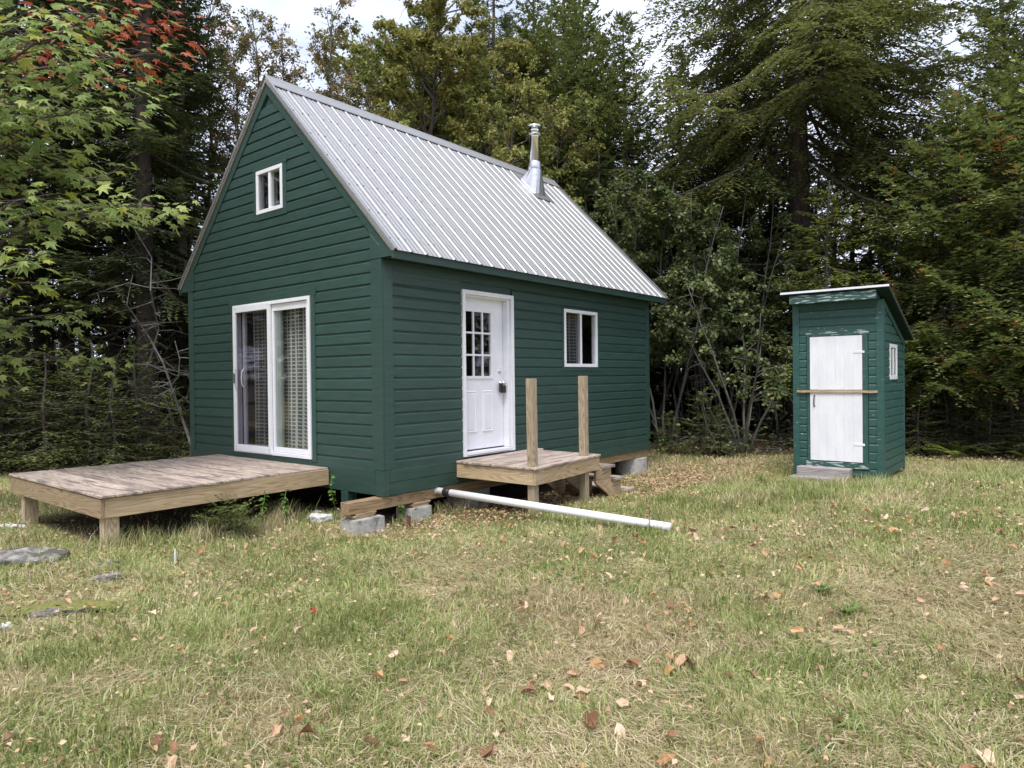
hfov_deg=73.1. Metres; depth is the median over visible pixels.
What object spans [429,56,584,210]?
birch tree
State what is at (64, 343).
spruce tree
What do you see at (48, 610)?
stone
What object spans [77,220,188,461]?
bare sapling
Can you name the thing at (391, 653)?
fallen leaf
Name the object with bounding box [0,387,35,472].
fir sapling
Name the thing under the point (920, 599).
fallen leaf
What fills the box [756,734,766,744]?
fallen leaf
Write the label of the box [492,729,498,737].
fallen leaf
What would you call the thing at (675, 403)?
bare sapling
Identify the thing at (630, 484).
leaf litter
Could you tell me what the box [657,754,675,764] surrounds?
fallen leaf
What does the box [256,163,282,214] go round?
window
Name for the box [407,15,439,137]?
spruce tree
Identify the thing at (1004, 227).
alder shrub
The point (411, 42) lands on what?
birch tree
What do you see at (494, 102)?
cedar tree
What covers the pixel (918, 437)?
fir sapling
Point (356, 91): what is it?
aspen tree
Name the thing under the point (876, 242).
alder shrub
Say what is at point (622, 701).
fallen leaf
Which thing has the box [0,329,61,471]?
fir sapling
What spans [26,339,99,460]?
bare sapling
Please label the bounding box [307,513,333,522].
stone
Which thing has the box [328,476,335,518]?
leafy stalk
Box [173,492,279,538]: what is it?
fern
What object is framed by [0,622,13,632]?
stone
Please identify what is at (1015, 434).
fir sapling
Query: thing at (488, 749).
fallen leaf
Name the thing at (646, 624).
fallen leaf
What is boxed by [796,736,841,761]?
weed
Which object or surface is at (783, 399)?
spruce tree
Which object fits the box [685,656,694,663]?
fallen leaf
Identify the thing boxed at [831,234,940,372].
alder shrub
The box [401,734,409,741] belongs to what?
fallen leaf
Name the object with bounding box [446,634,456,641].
fallen leaf
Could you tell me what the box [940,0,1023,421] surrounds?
cedar tree
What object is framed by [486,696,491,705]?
fallen leaf
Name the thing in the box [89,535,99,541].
stone
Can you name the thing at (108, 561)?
stone
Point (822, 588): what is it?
weed
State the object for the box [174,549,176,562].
white stick
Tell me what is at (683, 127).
cedar tree
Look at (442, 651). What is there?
fallen leaf
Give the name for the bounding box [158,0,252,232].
aspen tree
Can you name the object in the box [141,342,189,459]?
bare sapling
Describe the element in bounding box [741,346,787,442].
bare sapling
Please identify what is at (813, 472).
doorstep
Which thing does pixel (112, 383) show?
bare sapling
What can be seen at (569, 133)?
birch tree
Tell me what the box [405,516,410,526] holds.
rusty pipe stub
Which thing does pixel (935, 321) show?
cedar tree
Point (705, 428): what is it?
fir sapling
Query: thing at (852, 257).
cedar tree
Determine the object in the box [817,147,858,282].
spruce tree
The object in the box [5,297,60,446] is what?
bare sapling
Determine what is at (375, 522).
concrete block
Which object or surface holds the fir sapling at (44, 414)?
on the ground at (320, 497)
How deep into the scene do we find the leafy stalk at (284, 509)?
7.73 m
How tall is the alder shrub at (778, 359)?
5.704 m
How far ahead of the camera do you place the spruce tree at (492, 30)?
23.36 m
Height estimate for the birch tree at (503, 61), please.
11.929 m
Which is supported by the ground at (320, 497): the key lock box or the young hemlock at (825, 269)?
the young hemlock at (825, 269)
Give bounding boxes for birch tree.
[311,17,497,153]
[344,0,532,157]
[346,27,472,142]
[382,0,499,149]
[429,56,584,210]
[433,89,606,204]
[434,33,583,205]
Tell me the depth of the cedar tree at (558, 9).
22.26 m
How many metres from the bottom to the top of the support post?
0.208 m
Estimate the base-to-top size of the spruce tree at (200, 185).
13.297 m
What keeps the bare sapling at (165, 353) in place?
on the ground at (320, 497)
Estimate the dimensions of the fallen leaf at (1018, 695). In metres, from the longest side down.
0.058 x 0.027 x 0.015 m
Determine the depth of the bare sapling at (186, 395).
15.75 m
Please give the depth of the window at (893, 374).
11.33 m
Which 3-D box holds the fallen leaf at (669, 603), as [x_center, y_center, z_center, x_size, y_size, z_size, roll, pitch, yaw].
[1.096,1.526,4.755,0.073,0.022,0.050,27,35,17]
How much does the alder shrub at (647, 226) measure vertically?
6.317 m
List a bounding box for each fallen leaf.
[1,730,15,742]
[146,742,157,750]
[150,735,161,743]
[165,755,176,767]
[169,741,178,752]
[198,546,204,552]
[272,724,280,735]
[295,714,303,723]
[296,722,314,734]
[364,737,378,748]
[372,670,382,676]
[389,650,397,657]
[399,676,407,680]
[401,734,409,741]
[424,742,438,751]
[435,648,446,656]
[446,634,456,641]
[477,743,494,757]
[482,705,494,716]
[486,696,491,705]
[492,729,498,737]
[506,649,514,664]
[519,684,534,693]
[540,680,553,691]
[564,683,574,690]
[567,669,579,676]
[573,694,587,700]
[576,685,590,692]
[578,626,585,635]
[584,711,597,728]
[589,657,604,670]
[600,706,610,717]
[615,698,628,706]
[615,723,626,743]
[626,658,641,668]
[634,680,647,685]
[639,620,649,630]
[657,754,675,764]
[664,664,675,675]
[665,730,677,737]
[667,601,675,607]
[675,653,689,665]
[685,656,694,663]
[693,532,699,539]
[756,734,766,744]
[790,626,803,632]
[832,712,842,721]
[833,625,843,630]
[889,526,898,531]
[917,595,925,601]
[943,559,952,565]
[958,585,969,590]
[959,763,978,767]
[975,748,995,767]
[1013,693,1023,698]
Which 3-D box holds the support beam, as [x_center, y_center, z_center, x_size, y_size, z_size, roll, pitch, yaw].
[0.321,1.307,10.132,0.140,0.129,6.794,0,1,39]
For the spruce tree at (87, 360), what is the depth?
22.44 m
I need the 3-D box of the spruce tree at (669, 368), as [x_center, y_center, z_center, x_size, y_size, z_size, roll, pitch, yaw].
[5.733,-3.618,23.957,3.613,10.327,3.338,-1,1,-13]
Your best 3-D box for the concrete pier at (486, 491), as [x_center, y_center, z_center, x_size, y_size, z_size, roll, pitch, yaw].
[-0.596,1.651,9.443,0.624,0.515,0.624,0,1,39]
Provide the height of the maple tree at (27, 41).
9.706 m
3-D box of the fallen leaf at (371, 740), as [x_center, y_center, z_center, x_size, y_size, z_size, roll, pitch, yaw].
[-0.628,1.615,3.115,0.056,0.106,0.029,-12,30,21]
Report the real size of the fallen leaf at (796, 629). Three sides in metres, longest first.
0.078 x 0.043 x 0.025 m
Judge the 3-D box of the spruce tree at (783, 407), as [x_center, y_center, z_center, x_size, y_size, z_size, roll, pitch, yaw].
[9.996,-4.052,24.519,4.697,12.022,5.429,-1,1,-5]
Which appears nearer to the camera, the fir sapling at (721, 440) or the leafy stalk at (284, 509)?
the leafy stalk at (284, 509)
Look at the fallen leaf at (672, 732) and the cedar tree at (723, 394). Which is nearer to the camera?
the fallen leaf at (672, 732)
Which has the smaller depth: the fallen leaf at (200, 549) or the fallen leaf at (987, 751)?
the fallen leaf at (987, 751)
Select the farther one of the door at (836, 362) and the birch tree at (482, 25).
the birch tree at (482, 25)
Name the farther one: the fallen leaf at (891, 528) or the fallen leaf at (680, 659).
the fallen leaf at (891, 528)
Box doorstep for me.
[789,465,852,481]
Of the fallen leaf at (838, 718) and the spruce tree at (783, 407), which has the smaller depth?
the fallen leaf at (838, 718)
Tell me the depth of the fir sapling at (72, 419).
13.56 m
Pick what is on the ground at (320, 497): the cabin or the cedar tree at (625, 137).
the cedar tree at (625, 137)
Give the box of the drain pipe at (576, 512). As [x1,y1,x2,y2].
[434,487,671,531]
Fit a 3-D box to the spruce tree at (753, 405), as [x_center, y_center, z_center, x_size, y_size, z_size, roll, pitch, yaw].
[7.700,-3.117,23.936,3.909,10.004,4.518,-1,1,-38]
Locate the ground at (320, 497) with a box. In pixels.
[0,383,1023,767]
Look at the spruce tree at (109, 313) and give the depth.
17.32 m
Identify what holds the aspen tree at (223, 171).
on the ground at (320, 497)
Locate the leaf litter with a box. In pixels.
[0,442,1023,767]
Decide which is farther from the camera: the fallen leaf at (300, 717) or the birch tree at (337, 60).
the birch tree at (337, 60)
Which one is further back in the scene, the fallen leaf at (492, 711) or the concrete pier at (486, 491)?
the concrete pier at (486, 491)
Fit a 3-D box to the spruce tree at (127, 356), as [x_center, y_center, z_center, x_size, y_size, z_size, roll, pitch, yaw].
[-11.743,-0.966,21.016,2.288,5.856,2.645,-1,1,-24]
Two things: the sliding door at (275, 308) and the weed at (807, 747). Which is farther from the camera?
the sliding door at (275, 308)
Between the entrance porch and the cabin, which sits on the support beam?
the cabin
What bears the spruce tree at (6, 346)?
on the ground at (320, 497)
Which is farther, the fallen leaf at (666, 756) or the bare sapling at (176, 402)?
the bare sapling at (176, 402)
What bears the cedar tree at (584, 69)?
on the ground at (320, 497)
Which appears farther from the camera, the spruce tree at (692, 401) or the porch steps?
the spruce tree at (692, 401)
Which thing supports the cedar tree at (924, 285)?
on the ground at (320, 497)
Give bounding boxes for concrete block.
[341,514,384,536]
[396,505,431,522]
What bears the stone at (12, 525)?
on the ground at (320, 497)
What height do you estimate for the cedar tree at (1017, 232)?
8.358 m
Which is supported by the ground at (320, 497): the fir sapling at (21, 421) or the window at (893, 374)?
the fir sapling at (21, 421)
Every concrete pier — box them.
[446,488,490,508]
[615,456,646,474]
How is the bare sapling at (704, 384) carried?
on the ground at (320, 497)
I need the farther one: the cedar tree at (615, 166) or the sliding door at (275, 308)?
the cedar tree at (615, 166)
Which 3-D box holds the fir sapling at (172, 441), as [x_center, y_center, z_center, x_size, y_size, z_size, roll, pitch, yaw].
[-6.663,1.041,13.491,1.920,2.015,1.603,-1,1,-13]
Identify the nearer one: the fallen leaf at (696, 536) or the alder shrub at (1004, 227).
the fallen leaf at (696, 536)
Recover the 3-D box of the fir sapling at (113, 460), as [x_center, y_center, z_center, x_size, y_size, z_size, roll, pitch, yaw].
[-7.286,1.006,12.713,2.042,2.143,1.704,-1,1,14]
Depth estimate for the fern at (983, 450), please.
13.40 m
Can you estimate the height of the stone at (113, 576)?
0.091 m
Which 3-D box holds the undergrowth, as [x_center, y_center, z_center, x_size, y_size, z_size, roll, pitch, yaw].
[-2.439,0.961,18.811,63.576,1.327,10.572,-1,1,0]
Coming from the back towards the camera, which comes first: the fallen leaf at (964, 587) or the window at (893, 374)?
the window at (893, 374)
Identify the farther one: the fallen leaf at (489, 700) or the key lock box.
the key lock box
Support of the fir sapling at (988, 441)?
on the ground at (320, 497)
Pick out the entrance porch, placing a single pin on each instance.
(533, 466)
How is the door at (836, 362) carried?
in the outhouse
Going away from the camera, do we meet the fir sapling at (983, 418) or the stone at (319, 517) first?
the stone at (319, 517)
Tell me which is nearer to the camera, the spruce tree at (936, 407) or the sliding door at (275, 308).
the sliding door at (275, 308)
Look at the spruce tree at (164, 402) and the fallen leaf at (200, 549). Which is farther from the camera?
the spruce tree at (164, 402)
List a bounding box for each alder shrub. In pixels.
[564,172,670,241]
[589,164,693,360]
[594,201,744,441]
[602,202,745,448]
[620,229,656,319]
[631,193,755,437]
[633,173,781,442]
[634,222,664,334]
[655,210,804,440]
[667,281,792,454]
[669,170,805,439]
[709,229,854,435]
[829,224,1002,440]
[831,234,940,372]
[877,203,1004,432]
[901,203,1020,439]
[958,190,1017,334]
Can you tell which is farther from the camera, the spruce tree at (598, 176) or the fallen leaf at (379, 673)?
the spruce tree at (598, 176)
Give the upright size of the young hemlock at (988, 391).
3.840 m
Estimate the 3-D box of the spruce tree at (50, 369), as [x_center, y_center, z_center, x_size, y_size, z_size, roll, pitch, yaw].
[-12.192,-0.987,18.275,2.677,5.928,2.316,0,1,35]
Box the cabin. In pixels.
[177,74,667,496]
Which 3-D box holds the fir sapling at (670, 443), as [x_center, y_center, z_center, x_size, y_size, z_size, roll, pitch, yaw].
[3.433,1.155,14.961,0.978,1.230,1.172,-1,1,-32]
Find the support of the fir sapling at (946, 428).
on the ground at (320, 497)
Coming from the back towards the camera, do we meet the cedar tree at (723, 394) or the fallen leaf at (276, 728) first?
the cedar tree at (723, 394)
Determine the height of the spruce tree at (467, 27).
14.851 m
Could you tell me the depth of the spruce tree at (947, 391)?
19.89 m
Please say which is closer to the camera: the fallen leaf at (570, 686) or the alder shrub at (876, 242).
the fallen leaf at (570, 686)
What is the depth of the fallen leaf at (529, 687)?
3.58 m
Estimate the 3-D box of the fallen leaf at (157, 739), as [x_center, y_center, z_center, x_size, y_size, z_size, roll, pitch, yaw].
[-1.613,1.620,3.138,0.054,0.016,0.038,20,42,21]
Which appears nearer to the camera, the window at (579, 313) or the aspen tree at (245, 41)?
the window at (579, 313)
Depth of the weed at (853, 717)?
3.17 m
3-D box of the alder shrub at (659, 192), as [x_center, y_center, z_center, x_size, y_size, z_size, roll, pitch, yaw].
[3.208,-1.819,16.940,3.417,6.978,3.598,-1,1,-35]
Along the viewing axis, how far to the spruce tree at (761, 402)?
25.87 m
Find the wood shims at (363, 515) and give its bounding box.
[345,510,375,519]
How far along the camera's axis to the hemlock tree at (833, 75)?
17.30 m
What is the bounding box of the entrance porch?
[456,376,600,517]
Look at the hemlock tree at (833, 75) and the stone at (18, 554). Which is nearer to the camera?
the stone at (18, 554)
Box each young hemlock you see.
[756,180,913,427]
[931,276,1022,449]
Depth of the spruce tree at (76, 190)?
24.79 m
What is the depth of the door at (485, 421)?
9.32 m
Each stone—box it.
[0,524,26,529]
[0,546,70,567]
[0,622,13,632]
[1,600,118,616]
[24,607,91,617]
[87,572,126,582]
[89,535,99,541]
[98,559,123,566]
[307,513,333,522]
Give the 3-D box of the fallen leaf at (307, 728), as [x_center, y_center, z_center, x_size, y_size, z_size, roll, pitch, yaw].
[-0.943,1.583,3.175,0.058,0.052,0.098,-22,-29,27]
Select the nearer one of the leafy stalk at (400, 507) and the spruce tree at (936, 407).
the leafy stalk at (400, 507)
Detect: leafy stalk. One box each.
[258,490,268,523]
[279,489,290,522]
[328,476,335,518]
[397,504,404,523]
[659,437,663,466]
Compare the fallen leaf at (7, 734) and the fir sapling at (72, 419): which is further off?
the fir sapling at (72, 419)
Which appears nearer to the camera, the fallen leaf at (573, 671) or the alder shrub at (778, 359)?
the fallen leaf at (573, 671)
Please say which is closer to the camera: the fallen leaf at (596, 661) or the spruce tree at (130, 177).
the fallen leaf at (596, 661)
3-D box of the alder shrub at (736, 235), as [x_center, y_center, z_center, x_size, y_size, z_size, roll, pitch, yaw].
[4.423,-1.732,18.666,3.310,6.759,3.485,-1,1,-4]
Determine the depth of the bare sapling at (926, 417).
14.78 m
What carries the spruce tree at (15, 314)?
on the ground at (320, 497)
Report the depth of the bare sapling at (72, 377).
15.40 m
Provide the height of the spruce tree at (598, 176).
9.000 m
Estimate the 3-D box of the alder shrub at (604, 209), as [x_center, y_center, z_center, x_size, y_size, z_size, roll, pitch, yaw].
[3.521,-1.388,17.838,4.301,6.201,4.172,0,1,36]
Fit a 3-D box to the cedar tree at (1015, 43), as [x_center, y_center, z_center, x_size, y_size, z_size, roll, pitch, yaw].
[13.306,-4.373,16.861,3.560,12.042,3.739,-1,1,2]
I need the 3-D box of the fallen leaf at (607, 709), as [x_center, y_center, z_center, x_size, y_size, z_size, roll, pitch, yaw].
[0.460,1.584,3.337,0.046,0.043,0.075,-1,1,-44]
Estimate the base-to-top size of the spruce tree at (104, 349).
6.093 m
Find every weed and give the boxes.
[644,499,651,530]
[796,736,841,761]
[799,579,840,593]
[825,709,868,731]
[826,599,865,615]
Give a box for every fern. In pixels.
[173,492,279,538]
[921,444,966,456]
[966,445,1005,454]
[1009,450,1023,457]
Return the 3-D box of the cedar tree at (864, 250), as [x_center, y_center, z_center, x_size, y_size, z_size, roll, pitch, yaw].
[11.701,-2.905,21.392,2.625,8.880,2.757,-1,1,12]
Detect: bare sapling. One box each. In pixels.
[0,310,41,466]
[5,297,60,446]
[25,342,119,456]
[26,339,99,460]
[68,286,162,456]
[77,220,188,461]
[89,271,189,455]
[119,305,175,435]
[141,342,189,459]
[163,240,194,432]
[655,249,699,443]
[664,287,751,440]
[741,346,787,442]
[905,220,980,446]
[905,342,941,404]
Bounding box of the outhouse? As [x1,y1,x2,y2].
[780,284,913,479]
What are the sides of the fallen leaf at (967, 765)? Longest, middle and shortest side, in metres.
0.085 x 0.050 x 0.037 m
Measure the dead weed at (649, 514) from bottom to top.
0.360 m
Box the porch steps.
[546,463,634,496]
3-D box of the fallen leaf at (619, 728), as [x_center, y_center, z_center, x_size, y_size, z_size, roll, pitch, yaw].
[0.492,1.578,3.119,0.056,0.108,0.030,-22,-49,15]
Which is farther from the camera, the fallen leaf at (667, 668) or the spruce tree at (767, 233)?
the spruce tree at (767, 233)
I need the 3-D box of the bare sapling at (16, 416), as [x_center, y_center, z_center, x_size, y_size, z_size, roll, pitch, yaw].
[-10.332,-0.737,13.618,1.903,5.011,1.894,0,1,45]
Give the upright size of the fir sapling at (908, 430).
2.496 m
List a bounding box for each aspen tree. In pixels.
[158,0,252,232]
[202,28,267,211]
[205,134,234,200]
[206,6,290,141]
[231,64,307,145]
[243,11,310,124]
[301,0,372,104]
[342,83,362,105]
[348,30,423,122]
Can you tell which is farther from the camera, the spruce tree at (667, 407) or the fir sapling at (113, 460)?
the spruce tree at (667, 407)
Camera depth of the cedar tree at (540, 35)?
18.91 m
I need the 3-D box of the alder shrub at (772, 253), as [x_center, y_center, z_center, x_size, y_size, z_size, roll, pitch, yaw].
[5.690,-1.734,17.568,3.484,6.758,3.309,-1,1,-3]
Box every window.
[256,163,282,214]
[564,309,597,366]
[889,344,897,379]
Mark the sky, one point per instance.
(299, 14)
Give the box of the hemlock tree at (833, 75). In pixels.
[575,0,1023,435]
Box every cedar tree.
[487,54,528,169]
[497,0,596,211]
[519,0,615,204]
[542,0,652,212]
[575,9,691,426]
[585,31,656,387]
[642,50,732,425]
[668,65,764,422]
[818,113,897,282]
[850,194,907,384]
[855,79,1023,454]
[901,134,963,425]
[905,51,1023,457]
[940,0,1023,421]
[983,0,1023,385]
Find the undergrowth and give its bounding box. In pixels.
[6,401,1017,466]
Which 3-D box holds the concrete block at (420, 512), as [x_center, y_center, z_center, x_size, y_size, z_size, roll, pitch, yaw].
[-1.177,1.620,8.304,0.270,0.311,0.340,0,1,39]
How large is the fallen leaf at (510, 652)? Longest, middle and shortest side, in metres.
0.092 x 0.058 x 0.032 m
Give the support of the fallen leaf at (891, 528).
on the ground at (320, 497)
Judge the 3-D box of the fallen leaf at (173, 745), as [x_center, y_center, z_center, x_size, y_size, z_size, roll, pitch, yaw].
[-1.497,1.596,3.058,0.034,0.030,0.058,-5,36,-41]
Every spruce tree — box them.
[0,0,129,434]
[0,0,131,456]
[0,0,191,446]
[0,0,237,456]
[0,2,80,467]
[0,4,95,369]
[0,135,21,299]
[0,278,45,444]
[5,8,158,401]
[6,237,103,444]
[29,0,203,445]
[30,263,92,433]
[49,10,197,357]
[56,288,94,411]
[74,271,106,431]
[75,240,135,442]
[85,0,231,441]
[90,0,239,445]
[92,279,164,432]
[135,315,169,426]
[154,63,228,332]
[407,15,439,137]
[441,20,492,132]
[459,0,526,167]
[488,11,514,122]
[574,127,664,436]
[642,165,699,430]
[650,162,755,432]
[651,143,694,422]
[691,207,784,426]
[719,0,855,425]
[738,152,785,413]
[739,125,842,419]
[755,150,852,413]
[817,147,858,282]
[833,164,931,424]
[895,223,969,438]
[913,198,983,430]
[935,182,1019,436]
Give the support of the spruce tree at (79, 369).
on the ground at (320, 497)
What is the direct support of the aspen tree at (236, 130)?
on the ground at (320, 497)
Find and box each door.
[232,296,311,458]
[465,297,511,455]
[810,335,864,462]
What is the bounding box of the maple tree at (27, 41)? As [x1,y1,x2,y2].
[0,0,236,398]
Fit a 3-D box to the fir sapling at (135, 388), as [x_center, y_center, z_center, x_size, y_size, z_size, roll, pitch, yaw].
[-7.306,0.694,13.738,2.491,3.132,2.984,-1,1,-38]
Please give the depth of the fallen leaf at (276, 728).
3.23 m
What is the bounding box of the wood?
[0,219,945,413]
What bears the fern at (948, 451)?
on the ground at (320, 497)
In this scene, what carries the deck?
on the ground at (320, 497)
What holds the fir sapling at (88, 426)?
on the ground at (320, 497)
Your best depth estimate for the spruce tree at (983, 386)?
16.83 m
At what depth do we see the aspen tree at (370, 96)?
19.95 m
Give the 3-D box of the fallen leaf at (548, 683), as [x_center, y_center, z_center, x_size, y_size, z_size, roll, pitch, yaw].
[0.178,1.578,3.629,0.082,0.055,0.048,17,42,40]
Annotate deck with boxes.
[9,454,328,548]
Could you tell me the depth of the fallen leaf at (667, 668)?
3.82 m
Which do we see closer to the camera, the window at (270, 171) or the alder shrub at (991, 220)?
the window at (270, 171)
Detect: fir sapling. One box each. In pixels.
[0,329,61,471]
[0,344,108,472]
[0,355,121,469]
[0,373,68,472]
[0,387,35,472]
[1,330,161,469]
[72,381,165,464]
[78,339,189,464]
[133,387,189,459]
[652,409,690,455]
[672,385,745,457]
[702,411,742,455]
[905,362,943,451]
[905,380,955,457]
[907,366,985,454]
[921,384,984,454]
[928,337,1018,451]
[932,385,1011,457]
[957,395,1017,457]
[967,364,1023,456]
[978,365,1023,457]
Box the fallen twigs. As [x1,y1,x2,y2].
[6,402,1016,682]
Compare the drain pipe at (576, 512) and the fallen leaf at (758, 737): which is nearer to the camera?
the fallen leaf at (758, 737)
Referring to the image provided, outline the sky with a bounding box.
[1,0,1023,368]
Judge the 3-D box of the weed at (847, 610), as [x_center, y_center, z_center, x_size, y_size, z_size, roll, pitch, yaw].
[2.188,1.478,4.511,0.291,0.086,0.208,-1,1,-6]
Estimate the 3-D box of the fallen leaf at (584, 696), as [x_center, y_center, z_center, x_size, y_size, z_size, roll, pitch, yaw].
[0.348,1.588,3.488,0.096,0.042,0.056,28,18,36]
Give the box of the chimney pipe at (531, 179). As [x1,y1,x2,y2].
[513,123,554,202]
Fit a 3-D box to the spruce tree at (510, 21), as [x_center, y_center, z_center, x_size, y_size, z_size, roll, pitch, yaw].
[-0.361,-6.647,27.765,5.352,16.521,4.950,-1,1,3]
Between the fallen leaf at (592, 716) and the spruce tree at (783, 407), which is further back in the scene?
the spruce tree at (783, 407)
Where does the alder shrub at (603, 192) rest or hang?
on the ground at (320, 497)
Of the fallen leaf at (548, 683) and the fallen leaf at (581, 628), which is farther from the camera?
the fallen leaf at (581, 628)
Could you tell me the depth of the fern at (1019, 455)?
13.00 m
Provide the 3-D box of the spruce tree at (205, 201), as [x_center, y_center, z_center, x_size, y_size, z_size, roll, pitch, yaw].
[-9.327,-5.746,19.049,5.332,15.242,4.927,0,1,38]
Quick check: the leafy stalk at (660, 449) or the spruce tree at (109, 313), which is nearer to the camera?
the leafy stalk at (660, 449)
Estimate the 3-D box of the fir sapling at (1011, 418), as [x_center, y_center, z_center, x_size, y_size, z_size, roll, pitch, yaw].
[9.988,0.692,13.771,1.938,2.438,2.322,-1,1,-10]
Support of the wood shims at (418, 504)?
on the concrete block at (420, 512)
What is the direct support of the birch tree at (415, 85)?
on the ground at (320, 497)
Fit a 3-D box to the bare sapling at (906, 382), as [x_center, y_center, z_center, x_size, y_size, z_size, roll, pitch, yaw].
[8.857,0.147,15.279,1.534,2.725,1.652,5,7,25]
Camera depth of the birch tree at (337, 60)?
21.39 m
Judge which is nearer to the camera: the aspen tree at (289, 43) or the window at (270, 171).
the window at (270, 171)
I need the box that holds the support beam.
[341,449,647,515]
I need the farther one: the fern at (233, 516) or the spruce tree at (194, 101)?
the spruce tree at (194, 101)
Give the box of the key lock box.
[499,381,505,392]
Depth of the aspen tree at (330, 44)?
19.25 m
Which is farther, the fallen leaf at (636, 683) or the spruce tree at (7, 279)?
the spruce tree at (7, 279)
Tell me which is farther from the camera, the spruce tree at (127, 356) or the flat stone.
the spruce tree at (127, 356)
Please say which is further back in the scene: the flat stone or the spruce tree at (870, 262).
the spruce tree at (870, 262)
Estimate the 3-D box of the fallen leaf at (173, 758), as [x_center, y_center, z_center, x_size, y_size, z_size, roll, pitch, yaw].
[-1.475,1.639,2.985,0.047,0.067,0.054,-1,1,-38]
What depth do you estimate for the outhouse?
11.13 m
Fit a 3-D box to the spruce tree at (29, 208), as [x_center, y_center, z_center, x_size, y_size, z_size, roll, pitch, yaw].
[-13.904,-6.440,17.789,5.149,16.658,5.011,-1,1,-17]
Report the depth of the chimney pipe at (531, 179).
12.81 m
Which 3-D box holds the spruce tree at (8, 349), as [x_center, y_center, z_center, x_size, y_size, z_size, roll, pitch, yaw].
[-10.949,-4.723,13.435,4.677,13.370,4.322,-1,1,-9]
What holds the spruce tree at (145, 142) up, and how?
on the ground at (320, 497)
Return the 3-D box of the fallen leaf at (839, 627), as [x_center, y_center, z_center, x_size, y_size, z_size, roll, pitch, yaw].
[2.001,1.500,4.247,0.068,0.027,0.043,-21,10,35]
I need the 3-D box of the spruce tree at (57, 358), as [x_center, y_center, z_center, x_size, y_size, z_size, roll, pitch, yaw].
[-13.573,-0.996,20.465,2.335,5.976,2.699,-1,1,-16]
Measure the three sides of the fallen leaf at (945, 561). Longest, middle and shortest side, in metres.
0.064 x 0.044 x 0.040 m
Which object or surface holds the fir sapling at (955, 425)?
on the ground at (320, 497)
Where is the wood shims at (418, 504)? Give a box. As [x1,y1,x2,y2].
[404,500,430,507]
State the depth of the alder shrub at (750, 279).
16.64 m
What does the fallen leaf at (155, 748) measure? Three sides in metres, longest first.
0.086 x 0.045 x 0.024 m
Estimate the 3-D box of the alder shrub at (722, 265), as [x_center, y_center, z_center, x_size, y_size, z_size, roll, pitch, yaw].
[3.490,-1.093,16.022,3.840,5.537,3.725,0,1,14]
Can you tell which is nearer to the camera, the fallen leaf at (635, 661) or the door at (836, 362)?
the fallen leaf at (635, 661)
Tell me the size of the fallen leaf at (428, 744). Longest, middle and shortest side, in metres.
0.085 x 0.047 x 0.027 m
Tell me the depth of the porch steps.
9.60 m
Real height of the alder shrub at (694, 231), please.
6.658 m
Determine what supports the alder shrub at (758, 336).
on the ground at (320, 497)
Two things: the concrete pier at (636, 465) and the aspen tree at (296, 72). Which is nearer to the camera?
the concrete pier at (636, 465)
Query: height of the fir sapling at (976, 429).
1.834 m
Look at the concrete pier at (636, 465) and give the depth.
12.38 m
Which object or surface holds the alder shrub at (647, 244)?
on the ground at (320, 497)
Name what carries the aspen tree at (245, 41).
on the ground at (320, 497)
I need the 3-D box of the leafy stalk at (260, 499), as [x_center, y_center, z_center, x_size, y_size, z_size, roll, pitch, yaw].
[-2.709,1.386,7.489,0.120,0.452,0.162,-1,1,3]

